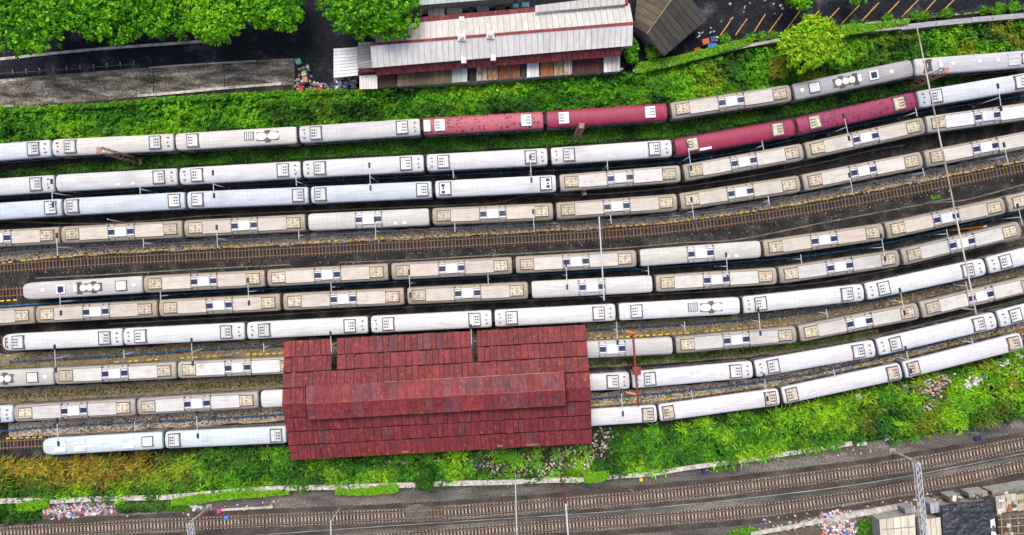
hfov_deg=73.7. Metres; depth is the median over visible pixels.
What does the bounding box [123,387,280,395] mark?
cable trough
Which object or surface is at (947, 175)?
cross beam
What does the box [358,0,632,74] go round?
roof
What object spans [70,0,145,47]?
street tree
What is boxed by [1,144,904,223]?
cable trough
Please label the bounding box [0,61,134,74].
guard rail
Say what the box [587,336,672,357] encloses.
passenger car
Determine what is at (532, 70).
lean to
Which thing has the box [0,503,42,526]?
weeds
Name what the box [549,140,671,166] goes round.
passenger car
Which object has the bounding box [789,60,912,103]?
generator car
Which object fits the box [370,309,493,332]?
passenger car
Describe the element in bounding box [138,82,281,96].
yard edge kerb
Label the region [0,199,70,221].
passenger car
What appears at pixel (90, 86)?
concrete yard
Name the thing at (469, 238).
railway track
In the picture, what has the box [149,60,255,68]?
yard inner kerb
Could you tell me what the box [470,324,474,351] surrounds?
lamp post
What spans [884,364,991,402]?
litter heap
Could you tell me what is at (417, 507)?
buried crossing
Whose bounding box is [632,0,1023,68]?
car park
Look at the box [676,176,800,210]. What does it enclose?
passenger car
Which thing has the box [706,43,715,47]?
bin
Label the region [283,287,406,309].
passenger car
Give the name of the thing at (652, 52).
corner shrub
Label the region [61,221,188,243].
passenger car
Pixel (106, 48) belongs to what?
road kerb
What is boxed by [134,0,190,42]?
street tree
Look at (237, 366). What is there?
passenger car
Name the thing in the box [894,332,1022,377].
passenger car
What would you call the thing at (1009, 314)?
passenger car
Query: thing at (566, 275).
lamp post
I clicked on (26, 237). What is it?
passenger car
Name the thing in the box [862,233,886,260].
lamp post
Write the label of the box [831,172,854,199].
lamp post
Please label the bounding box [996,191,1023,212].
passenger car
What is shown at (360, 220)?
passenger car
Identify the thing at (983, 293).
passenger car
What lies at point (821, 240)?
passenger car
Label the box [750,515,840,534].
kerb wall
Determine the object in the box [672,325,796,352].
passenger car
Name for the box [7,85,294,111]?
yard ditch
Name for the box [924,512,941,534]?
shack
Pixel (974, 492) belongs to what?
shack
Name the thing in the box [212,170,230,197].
lamp post
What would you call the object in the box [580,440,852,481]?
retaining wall
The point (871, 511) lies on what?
kerb wall
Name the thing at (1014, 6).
clipped shrub
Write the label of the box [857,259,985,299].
passenger car
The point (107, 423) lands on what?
water pipe
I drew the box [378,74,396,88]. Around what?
lean to
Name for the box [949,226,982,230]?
conduit
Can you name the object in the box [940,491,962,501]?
shack
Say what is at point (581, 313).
passenger car
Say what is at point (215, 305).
passenger car
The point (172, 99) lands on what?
edge creeper
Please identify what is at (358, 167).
passenger car
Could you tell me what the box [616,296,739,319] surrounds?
generator car
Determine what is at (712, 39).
bin
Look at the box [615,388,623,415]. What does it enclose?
lamp post
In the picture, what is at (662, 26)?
brown shed
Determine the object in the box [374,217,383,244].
lamp post
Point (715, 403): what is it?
passenger car
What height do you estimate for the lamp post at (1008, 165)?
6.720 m
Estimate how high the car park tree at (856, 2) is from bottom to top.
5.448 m
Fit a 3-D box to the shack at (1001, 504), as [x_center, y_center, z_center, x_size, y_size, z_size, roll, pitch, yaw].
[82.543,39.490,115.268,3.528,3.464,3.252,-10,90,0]
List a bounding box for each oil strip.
[0,432,1023,525]
[131,451,1023,534]
[537,473,1023,534]
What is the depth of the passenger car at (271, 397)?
113.10 m
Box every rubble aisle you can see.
[0,149,1023,260]
[8,407,284,436]
[591,322,1023,405]
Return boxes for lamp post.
[50,179,78,206]
[53,344,81,372]
[55,233,83,260]
[56,418,83,445]
[58,287,85,315]
[190,338,210,365]
[195,410,215,438]
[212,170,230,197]
[215,225,234,252]
[247,278,263,305]
[329,331,336,358]
[368,162,378,190]
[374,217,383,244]
[408,269,416,297]
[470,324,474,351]
[529,154,532,182]
[531,209,534,236]
[562,262,567,289]
[610,317,618,344]
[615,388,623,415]
[678,143,691,170]
[681,197,695,224]
[714,252,728,279]
[747,308,761,335]
[751,373,768,400]
[827,113,850,140]
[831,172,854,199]
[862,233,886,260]
[880,288,905,314]
[885,346,911,373]
[971,83,1002,110]
[977,142,1009,169]
[991,203,1023,230]
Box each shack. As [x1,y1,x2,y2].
[871,510,916,534]
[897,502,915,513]
[910,512,925,534]
[920,497,939,513]
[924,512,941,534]
[936,497,996,534]
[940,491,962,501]
[960,487,987,499]
[982,480,1023,494]
[985,492,1016,514]
[994,510,1023,534]
[1012,490,1023,510]
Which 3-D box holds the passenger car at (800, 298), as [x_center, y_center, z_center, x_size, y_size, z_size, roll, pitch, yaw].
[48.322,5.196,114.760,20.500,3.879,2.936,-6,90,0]
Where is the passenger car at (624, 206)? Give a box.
[554,194,677,219]
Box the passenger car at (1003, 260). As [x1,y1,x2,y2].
[975,245,1023,272]
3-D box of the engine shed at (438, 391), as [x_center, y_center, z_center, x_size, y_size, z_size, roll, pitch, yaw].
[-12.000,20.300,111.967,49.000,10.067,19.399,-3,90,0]
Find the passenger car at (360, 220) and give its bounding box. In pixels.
[308,208,431,230]
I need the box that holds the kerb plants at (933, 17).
[716,4,1023,44]
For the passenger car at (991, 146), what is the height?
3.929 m
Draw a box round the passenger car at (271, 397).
[261,387,282,406]
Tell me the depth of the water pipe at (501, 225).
116.33 m
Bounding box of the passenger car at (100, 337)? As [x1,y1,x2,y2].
[3,327,128,350]
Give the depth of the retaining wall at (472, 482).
115.90 m
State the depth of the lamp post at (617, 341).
110.35 m
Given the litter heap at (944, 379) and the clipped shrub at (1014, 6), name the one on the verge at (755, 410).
the litter heap at (944, 379)
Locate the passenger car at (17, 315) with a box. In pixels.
[0,306,38,325]
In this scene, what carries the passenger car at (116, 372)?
on the railway track at (334, 363)
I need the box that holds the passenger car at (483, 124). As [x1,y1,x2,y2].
[422,112,544,137]
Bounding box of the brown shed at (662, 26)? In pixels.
[634,0,706,56]
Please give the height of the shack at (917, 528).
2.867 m
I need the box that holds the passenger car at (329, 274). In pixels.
[267,263,390,285]
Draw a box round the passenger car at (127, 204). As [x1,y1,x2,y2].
[64,192,191,215]
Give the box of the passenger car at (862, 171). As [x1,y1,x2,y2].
[798,152,922,191]
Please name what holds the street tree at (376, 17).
on the roadside ground at (314, 21)
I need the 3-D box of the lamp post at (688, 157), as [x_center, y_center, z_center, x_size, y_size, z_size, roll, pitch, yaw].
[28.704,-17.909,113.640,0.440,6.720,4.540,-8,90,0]
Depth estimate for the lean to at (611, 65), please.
114.08 m
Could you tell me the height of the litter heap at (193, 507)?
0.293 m
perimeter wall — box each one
[632,39,777,73]
[779,26,900,38]
[898,13,1023,32]
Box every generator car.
[0,366,61,386]
[23,276,147,298]
[176,127,301,152]
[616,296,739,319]
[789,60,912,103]
[907,51,1023,79]
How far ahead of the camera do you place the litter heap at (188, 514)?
116.87 m
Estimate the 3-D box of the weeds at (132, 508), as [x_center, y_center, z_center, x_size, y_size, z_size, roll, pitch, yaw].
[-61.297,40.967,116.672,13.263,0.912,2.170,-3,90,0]
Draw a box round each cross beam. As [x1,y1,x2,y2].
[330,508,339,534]
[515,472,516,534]
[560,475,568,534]
[594,217,604,299]
[916,25,976,313]
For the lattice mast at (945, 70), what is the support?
on the verge between trains
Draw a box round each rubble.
[0,155,1021,260]
[0,340,280,367]
[4,176,1021,278]
[11,409,283,438]
[374,426,613,476]
[589,268,1023,338]
[591,322,1023,405]
[698,445,885,471]
[759,495,983,531]
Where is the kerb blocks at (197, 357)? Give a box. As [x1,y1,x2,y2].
[115,352,281,362]
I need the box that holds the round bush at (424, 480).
[413,463,436,492]
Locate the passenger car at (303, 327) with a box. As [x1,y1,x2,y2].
[247,315,371,338]
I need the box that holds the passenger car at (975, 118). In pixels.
[919,103,1023,135]
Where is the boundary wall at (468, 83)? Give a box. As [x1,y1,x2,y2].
[377,68,622,88]
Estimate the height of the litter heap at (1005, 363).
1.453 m
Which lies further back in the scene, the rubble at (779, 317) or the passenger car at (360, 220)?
the rubble at (779, 317)
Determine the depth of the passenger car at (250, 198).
113.09 m
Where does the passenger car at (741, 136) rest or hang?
on the railway track
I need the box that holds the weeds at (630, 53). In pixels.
[622,36,638,64]
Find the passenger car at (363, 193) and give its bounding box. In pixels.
[311,181,434,204]
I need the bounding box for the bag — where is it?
[973,436,981,440]
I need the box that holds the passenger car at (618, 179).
[557,165,680,192]
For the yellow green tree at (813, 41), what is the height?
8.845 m
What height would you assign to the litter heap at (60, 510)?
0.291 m
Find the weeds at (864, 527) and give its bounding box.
[853,518,872,534]
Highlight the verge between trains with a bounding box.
[1,76,963,177]
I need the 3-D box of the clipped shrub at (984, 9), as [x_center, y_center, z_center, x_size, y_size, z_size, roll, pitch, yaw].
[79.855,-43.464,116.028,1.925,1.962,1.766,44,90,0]
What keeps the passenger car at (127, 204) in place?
on the railway track
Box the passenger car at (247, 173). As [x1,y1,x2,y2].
[180,161,305,185]
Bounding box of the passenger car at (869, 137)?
[801,118,924,160]
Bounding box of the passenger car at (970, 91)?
[911,73,1023,110]
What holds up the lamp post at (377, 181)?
on the yard ballast
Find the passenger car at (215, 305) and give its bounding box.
[159,293,283,316]
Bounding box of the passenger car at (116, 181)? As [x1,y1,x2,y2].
[56,168,184,192]
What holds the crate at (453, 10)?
on the roadside ground at (314, 21)
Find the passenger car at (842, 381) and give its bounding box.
[775,361,901,403]
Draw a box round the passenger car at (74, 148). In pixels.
[52,134,181,158]
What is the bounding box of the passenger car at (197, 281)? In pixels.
[144,270,268,292]
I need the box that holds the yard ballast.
[0,71,1023,458]
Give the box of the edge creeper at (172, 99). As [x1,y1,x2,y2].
[0,88,378,113]
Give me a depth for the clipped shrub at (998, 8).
115.30 m
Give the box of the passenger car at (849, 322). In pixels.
[792,302,918,340]
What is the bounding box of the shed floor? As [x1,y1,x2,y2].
[331,339,477,369]
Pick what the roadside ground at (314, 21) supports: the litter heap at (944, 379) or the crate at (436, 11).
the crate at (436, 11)
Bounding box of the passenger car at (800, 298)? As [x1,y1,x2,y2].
[738,284,863,312]
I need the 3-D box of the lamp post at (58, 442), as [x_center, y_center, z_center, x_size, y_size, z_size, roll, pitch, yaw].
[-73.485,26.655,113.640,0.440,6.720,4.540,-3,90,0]
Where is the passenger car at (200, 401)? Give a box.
[137,389,263,414]
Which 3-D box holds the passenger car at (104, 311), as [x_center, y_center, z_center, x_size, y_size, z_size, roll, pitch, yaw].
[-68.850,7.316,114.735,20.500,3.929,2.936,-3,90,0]
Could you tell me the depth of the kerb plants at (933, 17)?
116.78 m
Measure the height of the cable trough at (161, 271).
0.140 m
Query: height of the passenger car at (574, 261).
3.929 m
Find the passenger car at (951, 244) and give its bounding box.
[893,222,1020,264]
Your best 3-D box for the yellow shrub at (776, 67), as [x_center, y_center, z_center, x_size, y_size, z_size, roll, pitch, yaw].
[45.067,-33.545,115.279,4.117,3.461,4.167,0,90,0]
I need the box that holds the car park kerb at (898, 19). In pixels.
[716,7,1023,44]
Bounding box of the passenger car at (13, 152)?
[0,140,60,163]
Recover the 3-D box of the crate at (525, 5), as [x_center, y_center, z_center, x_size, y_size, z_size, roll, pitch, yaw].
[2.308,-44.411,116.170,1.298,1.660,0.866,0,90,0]
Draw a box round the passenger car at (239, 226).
[184,214,309,237]
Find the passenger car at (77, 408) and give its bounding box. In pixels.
[14,396,143,421]
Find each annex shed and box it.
[334,42,374,80]
[359,75,377,90]
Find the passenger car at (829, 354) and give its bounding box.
[749,339,874,376]
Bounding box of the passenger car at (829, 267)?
[773,250,899,282]
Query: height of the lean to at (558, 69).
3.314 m
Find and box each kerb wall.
[221,505,273,510]
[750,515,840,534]
[840,504,897,519]
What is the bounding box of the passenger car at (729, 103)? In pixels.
[667,85,790,121]
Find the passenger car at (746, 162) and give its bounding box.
[680,144,803,182]
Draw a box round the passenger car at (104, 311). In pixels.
[36,299,162,322]
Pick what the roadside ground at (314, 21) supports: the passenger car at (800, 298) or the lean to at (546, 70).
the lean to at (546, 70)
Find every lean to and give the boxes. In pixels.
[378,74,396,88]
[397,69,451,89]
[452,68,467,82]
[469,68,475,81]
[477,67,486,80]
[488,66,497,80]
[499,64,519,79]
[521,63,525,77]
[527,63,538,79]
[540,62,552,79]
[554,60,563,78]
[564,60,571,77]
[572,58,602,77]
[602,56,619,75]
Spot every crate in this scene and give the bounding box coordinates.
[295,58,301,64]
[302,76,308,82]
[428,8,444,16]
[447,7,457,14]
[477,6,488,11]
[495,4,504,10]
[511,3,517,8]
[522,2,528,8]
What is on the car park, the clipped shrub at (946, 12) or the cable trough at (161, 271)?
the clipped shrub at (946, 12)
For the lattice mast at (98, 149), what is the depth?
110.38 m
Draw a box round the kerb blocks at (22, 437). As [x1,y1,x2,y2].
[6,436,42,438]
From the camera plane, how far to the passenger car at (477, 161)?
113.09 m
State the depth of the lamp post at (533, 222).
110.34 m
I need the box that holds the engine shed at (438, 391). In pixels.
[282,323,591,459]
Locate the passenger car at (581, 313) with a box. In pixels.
[493,303,615,326]
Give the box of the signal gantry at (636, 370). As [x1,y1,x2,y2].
[626,330,640,405]
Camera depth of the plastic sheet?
113.40 m
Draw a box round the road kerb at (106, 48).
[0,39,229,60]
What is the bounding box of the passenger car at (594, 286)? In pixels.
[530,275,652,297]
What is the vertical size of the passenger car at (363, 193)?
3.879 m
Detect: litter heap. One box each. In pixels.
[41,501,116,518]
[49,500,278,519]
[189,503,202,510]
[294,63,329,91]
[334,76,357,89]
[696,27,717,41]
[762,493,937,528]
[819,509,857,534]
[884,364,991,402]
[889,373,955,415]
[964,375,982,388]
[996,353,1023,374]
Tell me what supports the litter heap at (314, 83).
on the scrap ground at (321, 67)
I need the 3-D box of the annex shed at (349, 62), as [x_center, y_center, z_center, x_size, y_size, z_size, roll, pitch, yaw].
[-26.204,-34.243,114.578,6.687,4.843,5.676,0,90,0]
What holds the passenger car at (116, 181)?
on the railway track
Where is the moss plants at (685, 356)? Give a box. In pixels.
[589,332,878,366]
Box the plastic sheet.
[990,518,995,534]
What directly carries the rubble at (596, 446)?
on the verge at (755, 410)
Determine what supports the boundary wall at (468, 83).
on the verge at (511, 111)
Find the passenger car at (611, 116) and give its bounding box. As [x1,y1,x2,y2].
[544,103,667,130]
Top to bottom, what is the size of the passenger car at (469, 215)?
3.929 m
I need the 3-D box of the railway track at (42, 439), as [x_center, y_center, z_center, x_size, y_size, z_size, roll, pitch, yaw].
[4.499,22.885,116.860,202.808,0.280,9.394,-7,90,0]
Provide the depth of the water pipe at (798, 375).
116.30 m
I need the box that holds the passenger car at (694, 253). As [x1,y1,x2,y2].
[637,241,760,265]
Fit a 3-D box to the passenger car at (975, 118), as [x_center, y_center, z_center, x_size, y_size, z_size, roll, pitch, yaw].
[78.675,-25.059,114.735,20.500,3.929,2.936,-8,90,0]
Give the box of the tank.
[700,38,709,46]
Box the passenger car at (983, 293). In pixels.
[911,274,1023,317]
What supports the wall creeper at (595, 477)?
on the retaining wall at (699, 466)
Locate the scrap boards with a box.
[916,499,941,515]
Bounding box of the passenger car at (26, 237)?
[0,227,66,247]
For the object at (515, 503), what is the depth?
109.93 m
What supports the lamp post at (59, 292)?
on the yard ballast
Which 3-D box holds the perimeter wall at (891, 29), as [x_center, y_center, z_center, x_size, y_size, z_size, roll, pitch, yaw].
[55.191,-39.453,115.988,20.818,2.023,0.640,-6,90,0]
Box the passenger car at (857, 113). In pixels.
[793,93,915,136]
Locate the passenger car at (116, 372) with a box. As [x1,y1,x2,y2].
[55,360,182,383]
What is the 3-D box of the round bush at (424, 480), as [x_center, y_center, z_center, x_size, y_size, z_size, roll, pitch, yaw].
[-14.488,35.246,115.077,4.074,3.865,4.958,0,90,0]
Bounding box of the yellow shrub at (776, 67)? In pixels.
[767,55,791,79]
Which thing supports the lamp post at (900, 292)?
on the soil aisle at (4, 358)
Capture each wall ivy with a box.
[635,38,754,73]
[837,19,909,35]
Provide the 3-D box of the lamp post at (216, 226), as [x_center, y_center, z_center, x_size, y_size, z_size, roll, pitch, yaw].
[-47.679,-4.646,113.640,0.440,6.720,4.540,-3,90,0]
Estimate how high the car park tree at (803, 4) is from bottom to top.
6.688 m
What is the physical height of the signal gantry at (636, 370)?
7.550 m
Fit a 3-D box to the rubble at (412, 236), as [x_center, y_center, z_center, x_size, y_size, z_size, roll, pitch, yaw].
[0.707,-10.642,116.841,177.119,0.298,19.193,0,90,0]
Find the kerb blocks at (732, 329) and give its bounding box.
[595,292,945,338]
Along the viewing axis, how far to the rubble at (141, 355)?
116.89 m
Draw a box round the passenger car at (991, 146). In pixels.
[919,131,1023,168]
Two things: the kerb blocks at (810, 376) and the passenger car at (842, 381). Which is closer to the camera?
the passenger car at (842, 381)
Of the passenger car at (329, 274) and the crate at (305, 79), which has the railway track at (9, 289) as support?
the passenger car at (329, 274)
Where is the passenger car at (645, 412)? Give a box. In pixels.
[591,402,657,425]
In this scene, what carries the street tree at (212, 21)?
on the roadside ground at (314, 21)
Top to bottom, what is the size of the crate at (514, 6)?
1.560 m
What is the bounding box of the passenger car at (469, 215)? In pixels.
[431,203,553,225]
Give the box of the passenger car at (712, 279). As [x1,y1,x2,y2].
[652,267,776,291]
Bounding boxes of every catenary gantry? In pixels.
[186,504,212,534]
[889,448,927,534]
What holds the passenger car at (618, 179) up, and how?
on the railway track
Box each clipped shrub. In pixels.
[718,33,732,43]
[745,32,757,42]
[757,30,768,41]
[767,30,778,39]
[881,12,892,23]
[910,10,922,22]
[921,10,929,20]
[938,6,954,18]
[977,5,990,15]
[990,2,1005,14]
[1006,0,1022,13]
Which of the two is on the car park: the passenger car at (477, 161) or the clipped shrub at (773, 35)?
the clipped shrub at (773, 35)
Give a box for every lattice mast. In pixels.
[96,147,141,164]
[573,123,584,141]
[904,67,948,90]
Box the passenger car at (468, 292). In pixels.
[406,281,529,303]
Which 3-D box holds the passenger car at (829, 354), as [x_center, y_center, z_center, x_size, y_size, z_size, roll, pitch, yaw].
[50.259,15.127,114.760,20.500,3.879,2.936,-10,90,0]
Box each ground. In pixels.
[0,0,631,96]
[294,53,359,90]
[631,18,1016,534]
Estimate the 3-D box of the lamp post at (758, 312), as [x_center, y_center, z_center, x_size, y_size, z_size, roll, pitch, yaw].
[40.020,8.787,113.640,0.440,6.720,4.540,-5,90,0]
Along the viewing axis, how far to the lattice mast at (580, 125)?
109.53 m
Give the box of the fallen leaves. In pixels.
[720,0,783,21]
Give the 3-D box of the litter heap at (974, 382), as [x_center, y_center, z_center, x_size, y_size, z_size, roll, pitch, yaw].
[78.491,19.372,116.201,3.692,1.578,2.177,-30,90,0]
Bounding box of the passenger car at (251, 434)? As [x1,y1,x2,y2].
[165,423,287,447]
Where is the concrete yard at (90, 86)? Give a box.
[0,58,293,105]
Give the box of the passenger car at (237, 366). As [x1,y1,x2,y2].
[178,355,283,377]
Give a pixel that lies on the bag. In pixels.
(977, 438)
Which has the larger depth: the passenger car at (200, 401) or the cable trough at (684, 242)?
the cable trough at (684, 242)
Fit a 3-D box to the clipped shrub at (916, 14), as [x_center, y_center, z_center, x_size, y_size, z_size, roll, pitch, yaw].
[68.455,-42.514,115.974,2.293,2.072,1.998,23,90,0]
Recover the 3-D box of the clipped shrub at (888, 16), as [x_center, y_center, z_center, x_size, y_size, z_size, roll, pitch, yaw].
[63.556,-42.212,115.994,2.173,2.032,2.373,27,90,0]
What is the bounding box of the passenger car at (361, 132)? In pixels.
[299,119,422,144]
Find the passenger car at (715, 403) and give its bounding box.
[655,386,779,420]
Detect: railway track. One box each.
[0,162,1023,273]
[0,252,637,298]
[0,328,1023,449]
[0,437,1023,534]
[332,347,477,365]
[377,459,1023,534]
[528,220,1023,294]
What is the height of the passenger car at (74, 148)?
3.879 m
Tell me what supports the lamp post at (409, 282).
on the yard ballast
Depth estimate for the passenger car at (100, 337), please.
113.08 m
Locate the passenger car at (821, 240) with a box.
[759,224,883,256]
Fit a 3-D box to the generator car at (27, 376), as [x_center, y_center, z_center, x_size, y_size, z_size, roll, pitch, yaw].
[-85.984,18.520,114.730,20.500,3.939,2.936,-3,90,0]
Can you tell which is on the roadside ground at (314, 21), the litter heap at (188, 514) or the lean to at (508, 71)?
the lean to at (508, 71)
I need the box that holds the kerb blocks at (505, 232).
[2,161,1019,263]
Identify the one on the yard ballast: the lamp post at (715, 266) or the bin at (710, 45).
the lamp post at (715, 266)
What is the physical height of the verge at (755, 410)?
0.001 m
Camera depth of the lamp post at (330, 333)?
110.36 m
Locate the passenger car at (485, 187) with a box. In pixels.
[434,175,556,198]
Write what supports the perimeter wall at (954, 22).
on the verge at (511, 111)
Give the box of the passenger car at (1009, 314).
[986,300,1023,326]
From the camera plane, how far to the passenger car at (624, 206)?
112.97 m
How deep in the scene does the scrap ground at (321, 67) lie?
116.99 m
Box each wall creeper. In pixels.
[15,499,49,511]
[171,489,290,505]
[334,483,398,495]
[583,470,608,483]
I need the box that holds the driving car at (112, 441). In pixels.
[43,428,169,454]
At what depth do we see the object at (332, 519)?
111.26 m
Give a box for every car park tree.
[785,0,812,10]
[845,0,866,4]
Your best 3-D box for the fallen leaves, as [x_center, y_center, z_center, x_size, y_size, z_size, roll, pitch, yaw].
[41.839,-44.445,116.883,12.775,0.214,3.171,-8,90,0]
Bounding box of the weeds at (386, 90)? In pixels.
[383,86,398,95]
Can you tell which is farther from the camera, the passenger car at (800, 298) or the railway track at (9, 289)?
the railway track at (9, 289)
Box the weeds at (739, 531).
[727,526,758,534]
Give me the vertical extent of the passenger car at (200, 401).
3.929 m
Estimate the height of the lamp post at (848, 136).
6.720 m
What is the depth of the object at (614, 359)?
117.00 m
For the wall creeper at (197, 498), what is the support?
on the retaining wall at (472, 482)
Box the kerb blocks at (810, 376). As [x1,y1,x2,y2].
[591,327,1022,405]
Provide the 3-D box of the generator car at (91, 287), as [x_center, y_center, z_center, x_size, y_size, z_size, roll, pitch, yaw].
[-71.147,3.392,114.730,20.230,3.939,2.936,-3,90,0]
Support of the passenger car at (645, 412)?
on the railway track at (42, 439)
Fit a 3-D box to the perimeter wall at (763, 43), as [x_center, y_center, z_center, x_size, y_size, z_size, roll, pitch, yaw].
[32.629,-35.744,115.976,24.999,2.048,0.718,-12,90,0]
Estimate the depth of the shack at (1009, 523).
114.36 m
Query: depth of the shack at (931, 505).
114.48 m
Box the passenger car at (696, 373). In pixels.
[629,359,752,387]
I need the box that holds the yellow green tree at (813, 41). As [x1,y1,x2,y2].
[775,13,846,74]
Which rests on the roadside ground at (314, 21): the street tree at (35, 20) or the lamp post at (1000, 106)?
the street tree at (35, 20)
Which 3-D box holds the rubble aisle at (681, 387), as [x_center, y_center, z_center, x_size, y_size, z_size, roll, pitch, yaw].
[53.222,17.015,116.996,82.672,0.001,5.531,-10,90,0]
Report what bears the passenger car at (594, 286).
on the railway track at (1019, 222)
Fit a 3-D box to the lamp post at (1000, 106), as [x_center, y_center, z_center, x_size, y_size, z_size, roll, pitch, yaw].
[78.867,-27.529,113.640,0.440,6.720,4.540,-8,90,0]
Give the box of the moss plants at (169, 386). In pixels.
[0,378,282,399]
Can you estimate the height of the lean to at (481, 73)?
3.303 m
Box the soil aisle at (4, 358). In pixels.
[0,265,1023,367]
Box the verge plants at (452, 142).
[0,76,962,177]
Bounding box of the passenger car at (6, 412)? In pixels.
[0,402,22,422]
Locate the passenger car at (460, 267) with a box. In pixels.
[391,257,513,279]
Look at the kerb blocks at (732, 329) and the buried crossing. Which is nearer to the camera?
the buried crossing
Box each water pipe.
[0,94,1023,199]
[0,151,1023,253]
[0,209,1023,307]
[0,413,283,432]
[8,345,283,362]
[586,266,1023,330]
[591,321,1023,398]
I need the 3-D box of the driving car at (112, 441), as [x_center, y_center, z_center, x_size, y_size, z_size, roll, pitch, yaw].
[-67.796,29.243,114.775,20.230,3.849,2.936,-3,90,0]
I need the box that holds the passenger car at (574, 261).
[514,250,636,272]
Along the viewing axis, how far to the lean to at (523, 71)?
114.07 m
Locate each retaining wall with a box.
[0,476,579,503]
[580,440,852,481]
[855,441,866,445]
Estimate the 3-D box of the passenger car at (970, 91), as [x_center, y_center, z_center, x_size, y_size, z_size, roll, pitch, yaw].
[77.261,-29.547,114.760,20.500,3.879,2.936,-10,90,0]
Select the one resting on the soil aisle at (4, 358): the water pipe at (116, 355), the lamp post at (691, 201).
the water pipe at (116, 355)
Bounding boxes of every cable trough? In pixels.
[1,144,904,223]
[8,456,101,460]
[35,264,289,278]
[108,237,1023,323]
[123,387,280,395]
[259,453,1023,534]
[339,184,1023,262]
[589,298,1023,367]
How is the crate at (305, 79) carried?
on the scrap ground at (321, 67)
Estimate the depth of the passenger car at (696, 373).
113.09 m
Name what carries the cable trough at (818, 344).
on the yard ballast
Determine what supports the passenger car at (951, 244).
on the railway track at (1019, 222)
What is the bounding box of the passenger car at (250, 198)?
[187,187,312,209]
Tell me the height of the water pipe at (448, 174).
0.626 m
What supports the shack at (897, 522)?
on the ground at (815, 529)
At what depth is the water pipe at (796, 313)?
116.21 m
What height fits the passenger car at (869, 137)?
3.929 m
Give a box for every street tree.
[0,0,80,59]
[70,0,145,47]
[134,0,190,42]
[178,0,245,45]
[235,0,304,32]
[315,0,422,43]
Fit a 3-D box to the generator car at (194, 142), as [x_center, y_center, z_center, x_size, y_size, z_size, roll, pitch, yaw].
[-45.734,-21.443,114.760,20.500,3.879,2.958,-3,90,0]
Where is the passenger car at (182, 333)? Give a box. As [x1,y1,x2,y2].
[124,321,248,344]
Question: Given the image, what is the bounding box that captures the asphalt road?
[0,32,334,77]
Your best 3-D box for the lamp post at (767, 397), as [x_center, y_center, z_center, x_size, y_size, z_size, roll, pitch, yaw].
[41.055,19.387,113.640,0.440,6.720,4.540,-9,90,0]
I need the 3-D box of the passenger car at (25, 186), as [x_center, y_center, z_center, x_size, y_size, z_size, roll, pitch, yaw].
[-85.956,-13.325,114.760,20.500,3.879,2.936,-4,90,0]
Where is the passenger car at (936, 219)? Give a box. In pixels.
[878,198,1004,238]
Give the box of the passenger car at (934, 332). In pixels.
[868,312,996,354]
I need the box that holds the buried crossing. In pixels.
[403,504,430,521]
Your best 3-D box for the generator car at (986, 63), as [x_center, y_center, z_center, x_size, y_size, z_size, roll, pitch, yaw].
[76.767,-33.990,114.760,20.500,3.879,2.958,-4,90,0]
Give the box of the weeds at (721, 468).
[709,466,735,472]
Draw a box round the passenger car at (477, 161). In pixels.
[426,148,548,172]
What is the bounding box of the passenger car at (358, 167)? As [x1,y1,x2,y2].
[303,155,426,179]
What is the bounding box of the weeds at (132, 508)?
[115,500,190,513]
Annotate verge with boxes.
[4,345,1023,496]
[7,21,1023,142]
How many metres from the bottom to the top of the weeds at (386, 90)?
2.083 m
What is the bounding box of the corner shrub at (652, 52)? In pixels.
[644,44,661,62]
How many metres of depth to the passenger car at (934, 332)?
113.10 m
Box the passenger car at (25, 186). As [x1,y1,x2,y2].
[0,175,64,197]
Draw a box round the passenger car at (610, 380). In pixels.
[589,370,629,390]
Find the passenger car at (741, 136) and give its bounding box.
[671,119,794,157]
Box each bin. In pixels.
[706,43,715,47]
[709,36,716,42]

